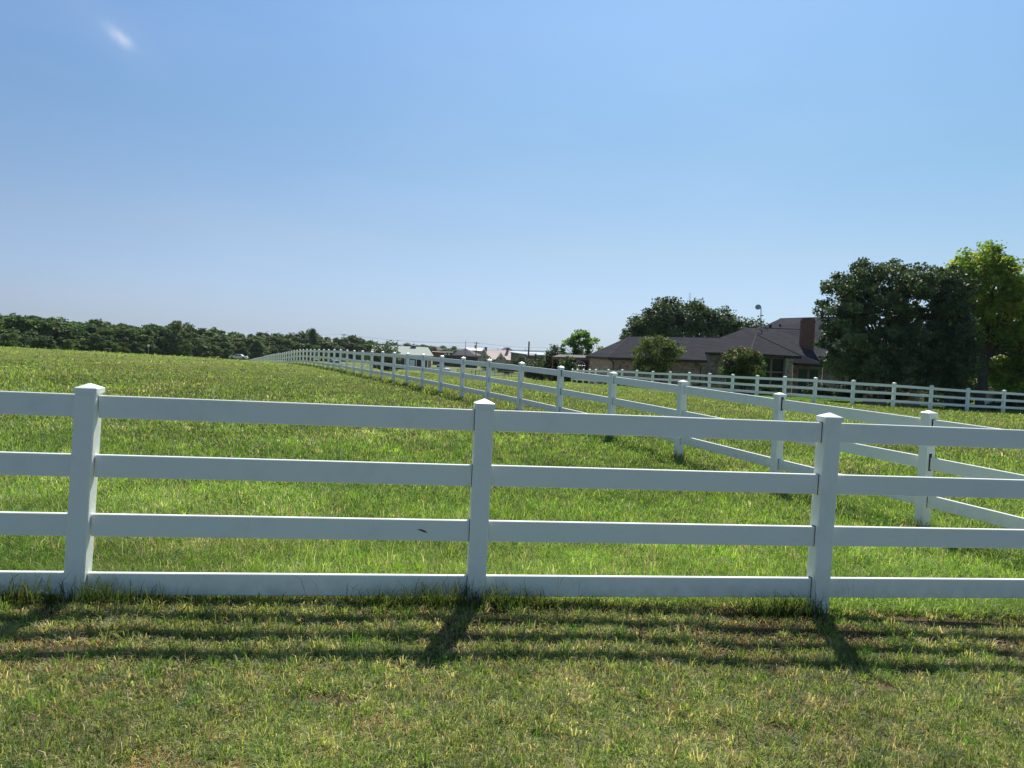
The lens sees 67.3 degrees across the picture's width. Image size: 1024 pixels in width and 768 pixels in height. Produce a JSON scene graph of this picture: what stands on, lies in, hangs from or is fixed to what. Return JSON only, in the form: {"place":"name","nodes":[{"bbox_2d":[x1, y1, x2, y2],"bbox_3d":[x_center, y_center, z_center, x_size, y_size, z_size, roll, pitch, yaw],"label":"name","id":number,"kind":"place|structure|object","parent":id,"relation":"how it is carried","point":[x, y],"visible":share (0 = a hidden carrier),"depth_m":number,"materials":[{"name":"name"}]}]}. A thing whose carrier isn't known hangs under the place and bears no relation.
{"place":"outdoors","nodes":[
{"label":"outdoors","id":0,"kind":"place"},
{"bbox_2d":[401,345,583,354],"bbox_3d":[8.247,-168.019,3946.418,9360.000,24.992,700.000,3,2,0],"label":"distant hills","id":1,"kind":"structure","parent":0,"point":[438,348],"depth_m":3644.95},
{"bbox_2d":[0,346,1023,767],"bbox_3d":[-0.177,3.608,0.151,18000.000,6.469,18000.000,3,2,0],"label":"ground","id":2,"kind":"structure","parent":0,"point":[502,619],"depth_m":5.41,"materials":[{"name":"plant"}]},
{"bbox_2d":[0,327,21,341],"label":"edge tree","id":3,"kind":"object","parent":2,"relation":"on","point":[2,329],"visible":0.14,"depth_m":141.95,"materials":[{"name":"green plant"}]},
{"bbox_2d":[0,331,22,346],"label":"olive bush","id":4,"kind":"object","parent":2,"relation":"on","point":[7,340],"visible":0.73,"depth_m":127.46,"materials":[{"name":"green plant"}]},
{"bbox_2d":[7,327,32,347],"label":"edge tree","id":5,"kind":"object","parent":2,"relation":"on","point":[24,340],"visible":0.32,"depth_m":145.08,"materials":[{"name":"green plant"}]},
{"bbox_2d":[1,315,51,337],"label":"broadleaf tree","id":6,"kind":"object","parent":2,"relation":"on","point":[21,324],"visible":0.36,"depth_m":154.29,"materials":[{"name":"green plant"}]},
{"bbox_2d":[25,329,49,348],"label":"edge tree","id":7,"kind":"object","parent":2,"relation":"on","point":[35,342],"visible":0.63,"depth_m":151.43,"materials":[{"name":"green plant"}]},
{"bbox_2d":[25,318,59,344],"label":"broadleaf tree","id":8,"kind":"object","parent":2,"relation":"on","point":[44,324],"visible":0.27,"depth_m":157.40,"materials":[{"name":"green plant"}]},
{"bbox_2d":[36,334,58,348],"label":"edge tree","id":9,"kind":"object","parent":2,"relation":"on","point":[51,342],"visible":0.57,"depth_m":153.75,"materials":[{"name":"green plant"}]},
{"bbox_2d":[45,319,82,348],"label":"broadleaf tree","id":10,"kind":"object","parent":2,"relation":"on","point":[66,334],"visible":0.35,"depth_m":160.73,"materials":[{"name":"green plant"}]},
{"bbox_2d":[46,320,84,349],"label":"broadleaf tree","id":11,"kind":"object","parent":2,"relation":"on","point":[67,325],"visible":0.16,"depth_m":164.77,"materials":[{"name":"green plant"}]},
{"bbox_2d":[57,337,74,349],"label":"edge tree","id":12,"kind":"object","parent":2,"relation":"on","point":[67,344],"visible":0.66,"depth_m":158.13,"materials":[{"name":"green plant"}]},
{"bbox_2d":[56,317,81,323],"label":"broadleaf tree","id":13,"kind":"object","parent":2,"relation":"on","point":[63,320],"visible":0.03,"depth_m":181.50,"materials":[{"name":"green plant"}]},
{"bbox_2d":[73,331,87,338],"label":"broadleaf tree","id":14,"kind":"object","parent":2,"relation":"on","point":[79,336],"visible":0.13,"depth_m":171.22,"materials":[{"name":"green plant"}]},
{"bbox_2d":[73,339,90,350],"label":"edge tree","id":15,"kind":"object","parent":2,"relation":"on","point":[83,341],"visible":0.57,"depth_m":165.49,"materials":[{"name":"green plant"}]},
{"bbox_2d":[82,332,109,350],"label":"edge tree","id":16,"kind":"object","parent":2,"relation":"on","point":[93,344],"visible":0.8,"depth_m":167.97,"materials":[{"name":"green plant"}]},
{"bbox_2d":[82,323,116,342],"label":"broadleaf tree","id":17,"kind":"object","parent":2,"relation":"on","point":[92,328],"visible":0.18,"depth_m":176.64,"materials":[{"name":"green plant"}]},
{"bbox_2d":[88,318,110,327],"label":"broadleaf tree","id":18,"kind":"object","parent":2,"relation":"on","point":[100,323],"visible":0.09,"depth_m":190.00,"materials":[{"name":"green plant"}]},
{"bbox_2d":[93,327,119,342],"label":"broadleaf tree","id":19,"kind":"object","parent":2,"relation":"on","point":[113,334],"visible":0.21,"depth_m":179.12,"materials":[{"name":"green plant"}]},
{"bbox_2d":[98,335,121,352],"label":"edge tree","id":20,"kind":"object","parent":2,"relation":"on","point":[114,347],"visible":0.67,"depth_m":169.78,"materials":[{"name":"green plant"}]},
{"bbox_2d":[118,341,130,352],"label":"edge tree","id":21,"kind":"object","parent":2,"relation":"on","point":[124,348],"visible":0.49,"depth_m":176.97,"materials":[{"name":"green plant"}]},
{"bbox_2d":[109,323,142,332],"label":"broadleaf tree","id":22,"kind":"object","parent":2,"relation":"on","point":[135,329],"visible":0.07,"depth_m":194.76,"materials":[{"name":"green plant"}]},
{"bbox_2d":[111,327,142,343],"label":"broadleaf tree","id":23,"kind":"object","parent":2,"relation":"on","point":[127,334],"visible":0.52,"depth_m":182.31,"materials":[{"name":"green plant"}]},
{"bbox_2d":[127,342,145,353],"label":"edge tree","id":24,"kind":"object","parent":2,"relation":"on","point":[134,347],"visible":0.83,"depth_m":180.62,"materials":[{"name":"green plant"}]},
{"bbox_2d":[134,334,153,345],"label":"broadleaf tree","id":25,"kind":"object","parent":2,"relation":"on","point":[145,338],"visible":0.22,"depth_m":187.00,"materials":[{"name":"green plant"}]},
{"bbox_2d":[140,327,159,344],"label":"broadleaf tree","id":26,"kind":"object","parent":2,"relation":"on","point":[150,331],"visible":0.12,"depth_m":196.49,"materials":[{"name":"green plant"}]},
{"bbox_2d":[141,340,160,354],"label":"edge tree","id":27,"kind":"object","parent":2,"relation":"on","point":[153,350],"visible":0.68,"depth_m":184.90,"materials":[{"name":"green plant"}]},
{"bbox_2d":[141,323,163,331],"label":"broadleaf tree","id":28,"kind":"object","parent":2,"relation":"on","point":[154,328],"visible":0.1,"depth_m":206.31,"materials":[{"name":"green plant"}]},
{"bbox_2d":[154,336,173,355],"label":"edge tree","id":29,"kind":"object","parent":2,"relation":"on","point":[159,343],"visible":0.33,"depth_m":194.07,"materials":[{"name":"green plant"}]},
{"bbox_2d":[160,320,191,355],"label":"round tree","id":30,"kind":"object","parent":2,"relation":"on","point":[173,342],"visible":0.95,"depth_m":188.83,"materials":[{"name":"green plant"}]},
{"bbox_2d":[156,324,198,355],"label":"broadleaf tree","id":31,"kind":"object","parent":2,"relation":"on","point":[161,333],"visible":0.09,"depth_m":201.88,"materials":[{"name":"green plant"}]},
{"bbox_2d":[181,343,192,356],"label":"tree","id":32,"kind":"object","parent":2,"relation":"on","point":[187,348],"visible":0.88,"depth_m":169.74,"materials":[{"name":"green plant"}]},
{"bbox_2d":[181,322,194,331],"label":"broadleaf tree","id":33,"kind":"object","parent":2,"relation":"on","point":[188,328],"visible":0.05,"depth_m":223.35,"materials":[{"name":"green plant"}]},
{"bbox_2d":[182,330,203,353],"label":"broadleaf tree","id":34,"kind":"object","parent":2,"relation":"on","point":[195,340],"visible":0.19,"depth_m":208.82,"materials":[{"name":"green plant"}]},
{"bbox_2d":[191,345,205,356],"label":"edge tree","id":35,"kind":"object","parent":2,"relation":"on","point":[201,353],"visible":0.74,"depth_m":208.90,"materials":[{"name":"green plant"}]},
{"bbox_2d":[189,328,210,356],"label":"broadleaf tree","id":36,"kind":"object","parent":2,"relation":"on","point":[200,330],"visible":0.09,"depth_m":225.94,"materials":[{"name":"green plant"}]},
{"bbox_2d":[189,332,214,355],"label":"broadleaf tree","id":37,"kind":"object","parent":2,"relation":"on","point":[203,345],"visible":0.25,"depth_m":211.76,"materials":[{"name":"green plant"}]},
{"bbox_2d":[197,330,218,357],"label":"broadleaf tree","id":38,"kind":"object","parent":2,"relation":"on","point":[209,334],"visible":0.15,"depth_m":226.46,"materials":[{"name":"green plant"}]},
{"bbox_2d":[199,336,219,356],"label":"broadleaf tree","id":39,"kind":"object","parent":2,"relation":"on","point":[206,339],"visible":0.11,"depth_m":218.78,"materials":[{"name":"green plant"}]},
{"bbox_2d":[206,341,223,357],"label":"edge tree","id":40,"kind":"object","parent":2,"relation":"on","point":[216,351],"visible":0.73,"depth_m":215.53,"materials":[{"name":"green plant"}]},
{"bbox_2d":[209,335,231,357],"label":"broadleaf tree","id":41,"kind":"object","parent":2,"relation":"on","point":[214,337],"visible":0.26,"depth_m":224.56,"materials":[{"name":"green plant"}]},
{"bbox_2d":[214,337,237,354],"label":"broadleaf tree","id":42,"kind":"object","parent":2,"relation":"on","point":[231,347],"visible":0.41,"depth_m":225.34,"materials":[{"name":"green plant"}]},
{"bbox_2d":[221,348,233,358],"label":"edge tree","id":43,"kind":"object","parent":2,"relation":"on","point":[227,354],"visible":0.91,"depth_m":221.78,"materials":[{"name":"green plant"}]},
{"bbox_2d":[228,337,247,355],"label":"broadleaf tree","id":44,"kind":"object","parent":2,"relation":"on","point":[238,343],"visible":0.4,"depth_m":230.12,"materials":[{"name":"green plant"}]},
{"bbox_2d":[228,354,247,359],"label":"parked car","id":45,"kind":"object","parent":2,"relation":"on","point":[240,356],"visible":0.94,"depth_m":213.22,"materials":[{"name":"white paint"}]},
{"bbox_2d":[237,347,250,357],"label":"edge tree","id":46,"kind":"object","parent":2,"relation":"on","point":[243,351],"visible":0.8,"depth_m":226.88,"materials":[{"name":"green plant"}]},
{"bbox_2d":[239,336,269,353],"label":"broadleaf tree","id":47,"kind":"object","parent":2,"relation":"on","point":[248,340],"visible":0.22,"depth_m":237.41,"materials":[{"name":"green plant"}]},
{"bbox_2d":[247,340,265,360],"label":"cedar tree","id":48,"kind":"object","parent":2,"relation":"on","point":[257,350],"visible":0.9,"depth_m":203.99,"materials":[{"name":"green plant"}]},
{"bbox_2d":[255,332,274,348],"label":"broadleaf tree","id":49,"kind":"object","parent":2,"relation":"on","point":[261,334],"visible":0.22,"depth_m":247.47,"materials":[{"name":"green plant"}]},
{"bbox_2d":[268,348,281,359],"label":"edge tree","id":50,"kind":"object","parent":2,"relation":"on","point":[273,351],"visible":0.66,"depth_m":240.02,"materials":[{"name":"green plant"}]},
{"bbox_2d":[266,335,292,357],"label":"broadleaf tree","id":51,"kind":"object","parent":2,"relation":"on","point":[280,350],"visible":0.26,"depth_m":250.01,"materials":[{"name":"green plant"}]},
{"bbox_2d":[274,338,296,359],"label":"broadleaf tree","id":52,"kind":"object","parent":2,"relation":"on","point":[283,346],"visible":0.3,"depth_m":249.49,"materials":[{"name":"green plant"}]},
{"bbox_2d":[285,341,300,359],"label":"broadleaf tree","id":53,"kind":"object","parent":2,"relation":"on","point":[296,345],"visible":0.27,"depth_m":252.15,"materials":[{"name":"green plant"}]},
{"bbox_2d":[286,336,304,359],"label":"broadleaf tree","id":54,"kind":"object","parent":2,"relation":"on","point":[301,345],"visible":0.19,"depth_m":256.19,"materials":[{"name":"green plant"}]},
{"bbox_2d":[298,343,319,360],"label":"edge tree","id":55,"kind":"object","parent":2,"relation":"on","point":[312,346],"visible":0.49,"depth_m":251.90,"materials":[{"name":"green plant"}]},
{"bbox_2d":[295,334,331,358],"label":"broadleaf tree","id":56,"kind":"object","parent":2,"relation":"on","point":[323,342],"visible":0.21,"depth_m":262.17,"materials":[{"name":"green plant"}]},
{"bbox_2d":[307,328,319,360],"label":"tall tree","id":57,"kind":"object","parent":2,"relation":"on","point":[313,337],"visible":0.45,"depth_m":256.93,"materials":[{"name":"green plant"}]},
{"bbox_2d":[326,341,343,360],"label":"broadleaf tree","id":58,"kind":"object","parent":2,"relation":"on","point":[337,347],"visible":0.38,"depth_m":264.97,"materials":[{"name":"green plant"}]},
{"bbox_2d":[336,337,350,348],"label":"broadleaf tree","id":59,"kind":"object","parent":2,"relation":"on","point":[345,340],"visible":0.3,"depth_m":276.95,"materials":[{"name":"green plant"}]},
{"bbox_2d":[346,335,362,344],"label":"broadleaf tree","id":60,"kind":"object","parent":2,"relation":"on","point":[353,338],"visible":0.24,"depth_m":285.12,"materials":[{"name":"green plant"}]},
{"bbox_2d":[344,342,365,358],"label":"broadleaf tree","id":61,"kind":"object","parent":2,"relation":"on","point":[356,347],"visible":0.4,"depth_m":274.15,"materials":[{"name":"green plant"}]},
{"bbox_2d":[359,343,371,359],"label":"broadleaf tree","id":62,"kind":"object","parent":2,"relation":"on","point":[368,346],"visible":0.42,"depth_m":278.94,"materials":[{"name":"green plant"}]},
{"bbox_2d":[367,340,401,370],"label":"tree","id":63,"kind":"object","parent":2,"relation":"on","point":[377,349],"visible":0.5,"depth_m":164.28,"materials":[{"name":"green plant"}]},
{"bbox_2d":[371,342,433,369],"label":"horse barn","id":64,"kind":"structure","parent":2,"relation":"on","point":[413,350],"depth_m":202.36,"materials":[{"name":"white metal"}]},
{"bbox_2d":[432,351,444,364],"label":"wooden shed","id":65,"kind":"structure","parent":2,"relation":"on","point":[437,354],"depth_m":289.88,"materials":[{"name":"wood"}]},
{"bbox_2d":[437,345,454,355],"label":"house","id":66,"kind":"structure","parent":2,"relation":"on","point":[444,347],"depth_m":419.11,"materials":[{"name":"grey"}]},
{"bbox_2d":[444,355,477,367],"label":"yard fence","id":67,"kind":"object","parent":2,"relation":"on","point":[470,358],"visible":0.56,"depth_m":267.65,"materials":[{"name":"metal"}]},
{"bbox_2d":[453,349,480,356],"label":"house","id":68,"kind":"structure","parent":2,"relation":"on","point":[468,352],"depth_m":331.00,"materials":[{"name":"grey"}]},
{"bbox_2d":[466,348,483,360],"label":"tan house","id":69,"kind":"structure","parent":2,"relation":"on","point":[479,351],"depth_m":348.80,"materials":[{"name":"white paint"}]},
{"bbox_2d":[457,369,517,376],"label":"paddock fence","id":70,"kind":"object","parent":2,"relation":"on","point":[471,371],"visible":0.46,"depth_m":142.08,"materials":[{"name":"wood"}]},
{"bbox_2d":[479,347,510,363],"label":"gabled house","id":71,"kind":"structure","parent":2,"relation":"on","point":[501,356],"depth_m":300.02,"materials":[{"name":"beige metal"}]},
{"bbox_2d":[0,383,1023,613],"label":"rail fence","id":72,"kind":"object","parent":2,"relation":"on","point":[84,465],"visible":0.91,"depth_m":5.06,"materials":[{"name":"white plastic"}]},
{"bbox_2d":[0,363,1023,625],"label":"grass fringe","id":73,"kind":"object","parent":2,"relation":"on","point":[796,609],"depth_m":4.99,"materials":[{"name":"plant"}]},
{"bbox_2d":[511,355,526,364],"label":"shrub","id":74,"kind":"object","parent":2,"relation":"on","point":[520,358],"visible":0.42,"depth_m":239.51,"materials":[{"name":"green plant"}]},
{"bbox_2d":[509,351,545,364],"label":"metal barn","id":75,"kind":"structure","parent":2,"relation":"on","point":[514,354],"depth_m":260.66,"materials":[{"name":"metal"}]},
{"bbox_2d":[524,359,547,379],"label":"shrub","id":76,"kind":"object","parent":2,"relation":"on","point":[533,375],"visible":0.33,"depth_m":97.54,"materials":[{"name":"green plant"}]},
{"bbox_2d":[536,343,561,381],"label":"shrub","id":77,"kind":"object","parent":2,"relation":"on","point":[548,361],"visible":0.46,"depth_m":85.64,"materials":[{"name":"green plant"}]},
{"bbox_2d":[558,356,578,381],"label":"shrub","id":78,"kind":"object","parent":2,"relation":"on","point":[568,364],"visible":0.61,"depth_m":77.68,"materials":[{"name":"green plant"}]},
{"bbox_2d":[551,354,589,382],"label":"patio cover","id":79,"kind":"object","parent":2,"relation":"on","point":[582,358],"visible":0.39,"depth_m":80.86,"materials":[{"name":"grey"}]},
{"bbox_2d":[559,329,602,354],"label":"young tree","id":80,"kind":"object","parent":2,"relation":"on","point":[587,342],"visible":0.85,"depth_m":87.34,"materials":[{"name":"green plant"}]},
{"bbox_2d":[262,349,1023,528],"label":"rail fence","id":81,"kind":"object","parent":2,"relation":"on","point":[925,462],"visible":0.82,"depth_m":12.09,"materials":[{"name":"white plastic"}]},
{"bbox_2d":[631,334,686,382],"bbox_3d":[11.742,-1.711,61.924,4.542,4.584,3.193,3,2,0],"label":"ornamental tree","id":82,"kind":"object","parent":2,"relation":"on","point":[668,348],"visible":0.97,"depth_m":61.47,"materials":[{"name":"green plant"}]},
{"bbox_2d":[619,296,744,339],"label":"live oak","id":83,"kind":"object","parent":2,"relation":"on","point":[691,318],"visible":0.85,"depth_m":92.02,"materials":[{"name":"green plant"}]},
{"bbox_2d":[718,345,768,393],"bbox_3d":[16.870,-0.948,56.031,3.506,3.817,3.049,3,2,0],"label":"crape myrtle","id":84,"kind":"object","parent":2,"relation":"on","point":[735,360],"visible":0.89,"depth_m":55.38,"materials":[{"name":"green plant"}]},
{"bbox_2d":[740,315,768,328],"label":"thin tree","id":85,"kind":"object","parent":2,"relation":"on","point":[746,324],"visible":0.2,"depth_m":94.87,"materials":[{"name":"green plant"}]},
{"bbox_2d":[586,316,925,401],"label":"brick house","id":86,"kind":"structure","parent":2,"relation":"on","point":[785,347],"depth_m":67.63,"materials":[{"name":"brick"}]},
{"bbox_2d":[755,304,767,330],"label":"satellite dish","id":87,"kind":"object","parent":86,"relation":"on","point":[757,306],"visible":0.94,"depth_m":72.14,"materials":[{"name":"metal"}]},
{"bbox_2d":[759,357,783,393],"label":"window","id":88,"kind":"structure","parent":86,"relation":"in","point":[775,367],"depth_m":65.86,"materials":[{"name":"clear glass"}]},
{"bbox_2d":[796,368,819,394],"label":"window","id":89,"kind":"structure","parent":86,"relation":"in","point":[802,373],"depth_m":67.32,"materials":[{"name":"glass"}]},
{"bbox_2d":[754,384,781,395],"bbox_3d":[20.240,0.545,60.070,2.491,1.149,1.862,3,2,0],"label":"shrub","id":90,"kind":"object","parent":2,"relation":"on","point":[768,389],"visible":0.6,"depth_m":59.77,"materials":[{"name":"green plant"}]},
{"bbox_2d":[571,369,1023,411],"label":"rail fence","id":91,"kind":"object","parent":2,"relation":"on","point":[894,393],"visible":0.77,"depth_m":43.33,"materials":[{"name":"white plastic"}]},
{"bbox_2d":[802,383,834,397],"bbox_3d":[23.186,0.569,57.962,2.447,1.440,1.822,3,2,0],"label":"shrub","id":92,"kind":"object","parent":2,"relation":"on","point":[824,393],"visible":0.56,"depth_m":57.70,"materials":[{"name":"green plant"}]},
{"bbox_2d":[832,381,868,397],"bbox_3d":[24.598,0.579,56.180,2.380,1.595,1.834,3,2,0],"label":"shrub","id":93,"kind":"object","parent":2,"relation":"on","point":[846,394],"visible":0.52,"depth_m":55.74,"materials":[{"name":"green plant"}]},
{"bbox_2d":[863,386,908,400],"bbox_3d":[28.358,0.708,58.033,3.176,1.664,2.755,1,3,-32],"label":"shrub","id":94,"kind":"object","parent":2,"relation":"on","point":[888,397],"visible":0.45,"depth_m":57.57,"materials":[{"name":"green plant"}]},
{"bbox_2d":[812,257,965,398],"bbox_3d":[24.217,-3.385,50.064,9.270,9.686,7.675,3,2,0],"label":"tree","id":95,"kind":"object","parent":2,"relation":"on","point":[870,355],"visible":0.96,"depth_m":48.51,"materials":[{"name":"green plant"}]},
{"bbox_2d":[862,401,919,407],"bbox_3d":[22.021,1.175,44.661,3.269,0.340,2.394,3,2,0],"label":"stone ring","id":96,"kind":"object","parent":2,"relation":"on","point":[889,404],"visible":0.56,"depth_m":43.81,"materials":[{"name":"stone"}]},
{"bbox_2d":[919,389,939,402],"bbox_3d":[30.562,0.958,56.068,1.646,1.435,1.267,3,2,0],"label":"shrub","id":97,"kind":"object","parent":2,"relation":"on","point":[926,399],"visible":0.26,"depth_m":55.84,"materials":[{"name":"green plant"}]},
{"bbox_2d":[915,264,986,407],"bbox_3d":[27.915,-2.997,48.911,4.316,9.393,4.482,3,2,0],"label":"evergreen tree","id":98,"kind":"object","parent":2,"relation":"on","point":[965,355],"visible":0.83,"depth_m":47.93,"materials":[{"name":"green plant"}]},
{"bbox_2d":[935,381,973,404],"bbox_3d":[31.192,0.750,53.976,2.622,1.985,2.168,3,2,0],"label":"shrub","id":99,"kind":"object","parent":2,"relation":"on","point":[956,401],"visible":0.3,"depth_m":53.62,"materials":[{"name":"green plant"}]},
{"bbox_2d":[962,378,977,397],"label":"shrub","id":100,"kind":"object","parent":2,"relation":"on","point":[972,385],"visible":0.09,"depth_m":90.45,"materials":[{"name":"green plant"}]},
{"bbox_2d":[953,406,1006,410],"bbox_3d":[29.560,1.508,48.547,3.278,0.305,2.338,3,2,0],"label":"stone ring","id":101,"kind":"object","parent":2,"relation":"on","point":[978,408],"visible":0.27,"depth_m":47.63,"materials":[{"name":"stone"}]},
{"bbox_2d":[943,239,1023,404],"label":"yellow green tree","id":102,"kind":"object","parent":2,"relation":"on","point":[999,309],"visible":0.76,"depth_m":51.98,"materials":[{"name":"green plant"}]},
{"bbox_2d":[992,391,1023,409],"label":"shrub","id":103,"kind":"object","parent":2,"relation":"on","point":[1015,397],"visible":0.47,"depth_m":49.61,"materials":[{"name":"green plant"}]},
{"bbox_2d":[0,0,1023,358],"label":"sky","id":104,"kind":"structure","parent":0,"point":[504,173],"materials":[{"name":"blue"}]},
{"bbox_2d":[526,353,537,363],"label":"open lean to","id":105,"kind":"object","parent":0,"point":[531,355],"visible":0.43,"depth_m":163.49,"materials":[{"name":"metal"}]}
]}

